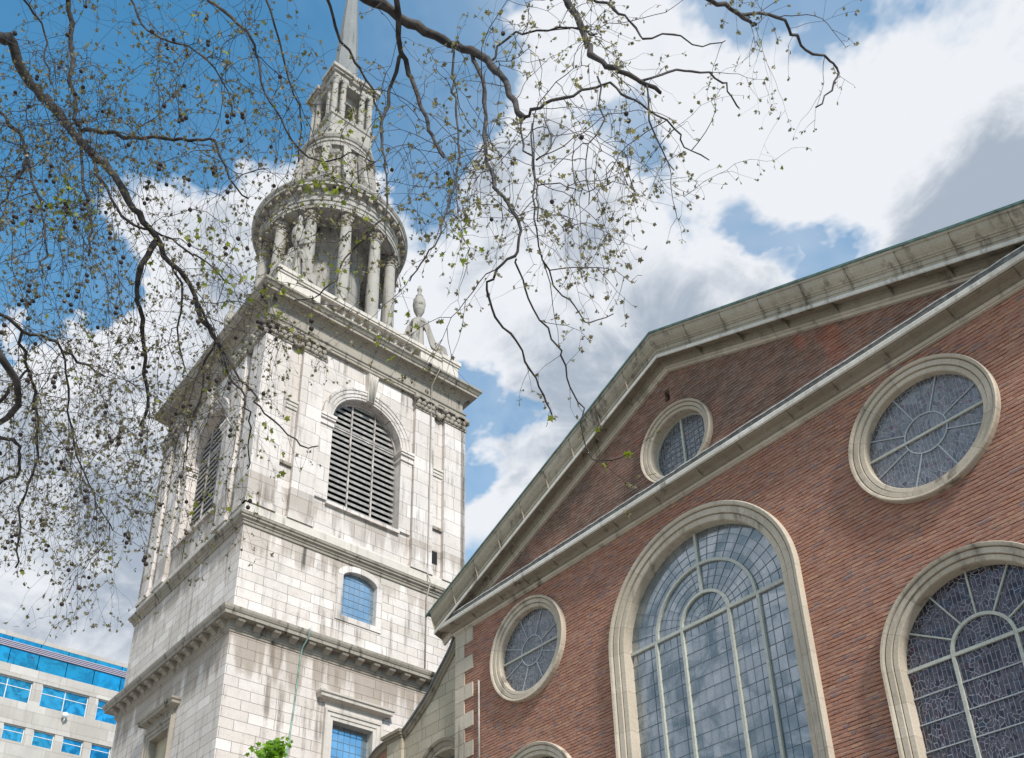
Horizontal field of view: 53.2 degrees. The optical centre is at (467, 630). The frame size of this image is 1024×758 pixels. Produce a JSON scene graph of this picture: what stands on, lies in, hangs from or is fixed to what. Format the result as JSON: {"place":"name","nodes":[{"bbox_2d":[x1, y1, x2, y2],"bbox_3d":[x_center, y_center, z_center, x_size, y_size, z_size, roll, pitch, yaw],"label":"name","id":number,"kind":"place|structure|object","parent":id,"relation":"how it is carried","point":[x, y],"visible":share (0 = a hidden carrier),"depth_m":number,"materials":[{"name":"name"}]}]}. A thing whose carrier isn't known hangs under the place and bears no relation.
{"place":"outdoors","nodes":[
{"label":"outdoors","id":0,"kind":"place"},
{"bbox_2d":[0,629,127,757],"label":"office building","id":1,"kind":"structure","parent":0,"point":[54,698],"depth_m":77.45,"materials":[{"name":"concrete"}]},
{"bbox_2d":[1,723,24,742],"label":"window","id":2,"kind":"structure","parent":1,"relation":"in","point":[10,732],"depth_m":74.74,"materials":[{"name":"blue glass"}]},
{"bbox_2d":[0,674,32,702],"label":"window","id":3,"kind":"structure","parent":1,"relation":"in","point":[10,687],"depth_m":76.06,"materials":[{"name":"blue glass"}]},
{"bbox_2d":[31,730,53,748],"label":"window","id":4,"kind":"structure","parent":1,"relation":"in","point":[41,739],"depth_m":75.89,"materials":[{"name":"blue glass"}]},
{"bbox_2d":[39,685,88,716],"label":"window","id":5,"kind":"structure","parent":1,"relation":"in","point":[51,698],"depth_m":78.00,"materials":[{"name":"blue glass"}]},
{"bbox_2d":[61,737,82,755],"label":"window","id":6,"kind":"structure","parent":1,"relation":"in","point":[71,746],"depth_m":77.05,"materials":[{"name":"blue glass"}]},
{"bbox_2d":[89,744,110,757],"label":"window","id":7,"kind":"structure","parent":1,"relation":"in","point":[97,751],"depth_m":78.21,"materials":[{"name":"blue glass"}]},
{"bbox_2d":[95,700,116,724],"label":"window","id":8,"kind":"structure","parent":1,"relation":"in","point":[100,715],"depth_m":79.59,"materials":[{"name":"blue glass"}]},
{"bbox_2d":[102,0,482,757],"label":"church tower","id":9,"kind":"structure","parent":0,"point":[314,636],"depth_m":38.62,"materials":[{"name":"stone"}]},
{"bbox_2d":[136,695,181,757],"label":"hooded window","id":10,"kind":"structure","parent":9,"relation":"in","point":[158,723],"depth_m":35.34,"materials":[{"name":"stone"}]},
{"bbox_2d":[316,688,395,757],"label":"hooded window","id":11,"kind":"structure","parent":9,"relation":"in","point":[352,727],"depth_m":34.57,"materials":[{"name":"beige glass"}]},
{"bbox_2d":[334,566,382,634],"bbox_3d":[-3.993,-1.150,37.054,1.950,2.410,0.330,21,-34,-33],"label":"arched window","id":12,"kind":"structure","parent":9,"relation":"in","point":[358,602],"depth_m":37.11,"materials":[{"name":"blue glass"}]},
{"bbox_2d":[432,551,436,564],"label":"slit window","id":13,"kind":"structure","parent":9,"relation":"in","point":[434,554],"depth_m":40.40,"materials":[{"name":"grey glass"}]},
{"bbox_2d":[0,0,1023,663],"label":"sky","id":14,"kind":"structure","parent":0,"point":[928,137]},
{"bbox_2d":[425,199,1023,757],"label":"brick church","id":15,"kind":"structure","parent":0,"point":[811,545],"depth_m":20.17,"materials":[{"name":"brick"}]},
{"bbox_2d":[490,594,565,702],"bbox_3d":[1.583,0.475,25.733,0.405,2.795,2.795,20,-34,-32],"label":"round window","id":16,"kind":"structure","parent":15,"relation":"in","point":[528,646],"depth_m":25.86,"materials":[{"name":"glass"}]},
{"bbox_2d":[510,741,571,757],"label":"arched window","id":17,"kind":"structure","parent":15,"relation":"in","point":[539,749],"depth_m":24.06,"materials":[{"name":"stone"}]},
{"bbox_2d":[640,398,712,482],"bbox_3d":[4.902,-4.267,23.478,0.505,2.084,2.084,20,-34,-32],"label":"round window","id":18,"kind":"structure","parent":15,"relation":"in","point":[686,425],"depth_m":23.77,"materials":[{"name":"stone"}]},
{"bbox_2d":[608,500,834,757],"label":"arched window","id":19,"kind":"structure","parent":15,"relation":"in","point":[712,653],"depth_m":20.99,"materials":[{"name":"glass"}]},
{"bbox_2d":[848,353,1000,503],"bbox_3d":[8.142,-3.558,18.226,0.405,2.795,2.795,20,-34,-32],"label":"round window","id":20,"kind":"structure","parent":15,"relation":"in","point":[939,414],"depth_m":18.26,"materials":[{"name":"glass"}]},
{"bbox_2d":[880,541,1023,757],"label":"arched window","id":21,"kind":"structure","parent":15,"relation":"in","point":[952,659],"depth_m":16.54,"materials":[{"name":"glass"}]},
{"label":"ground","id":22,"kind":"structure","parent":0,"visible":0},
{"bbox_2d":[245,736,292,757],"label":"young tree","id":23,"kind":"object","parent":22,"relation":"on","point":[275,748],"visible":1,"depth_m":20.61,"materials":[{"name":"green plant"}]},
{"bbox_2d":[368,636,455,757],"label":"link wall","id":24,"kind":"structure","parent":22,"relation":"on","point":[427,730],"depth_m":28.72,"materials":[{"name":"stone"}]},
{"bbox_2d":[0,0,861,660],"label":"plane tree","id":25,"kind":"object","parent":22,"relation":"on","point":[62,118],"visible":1,"depth_m":6.32,"materials":[{"name":"brown plant"}]}
]}

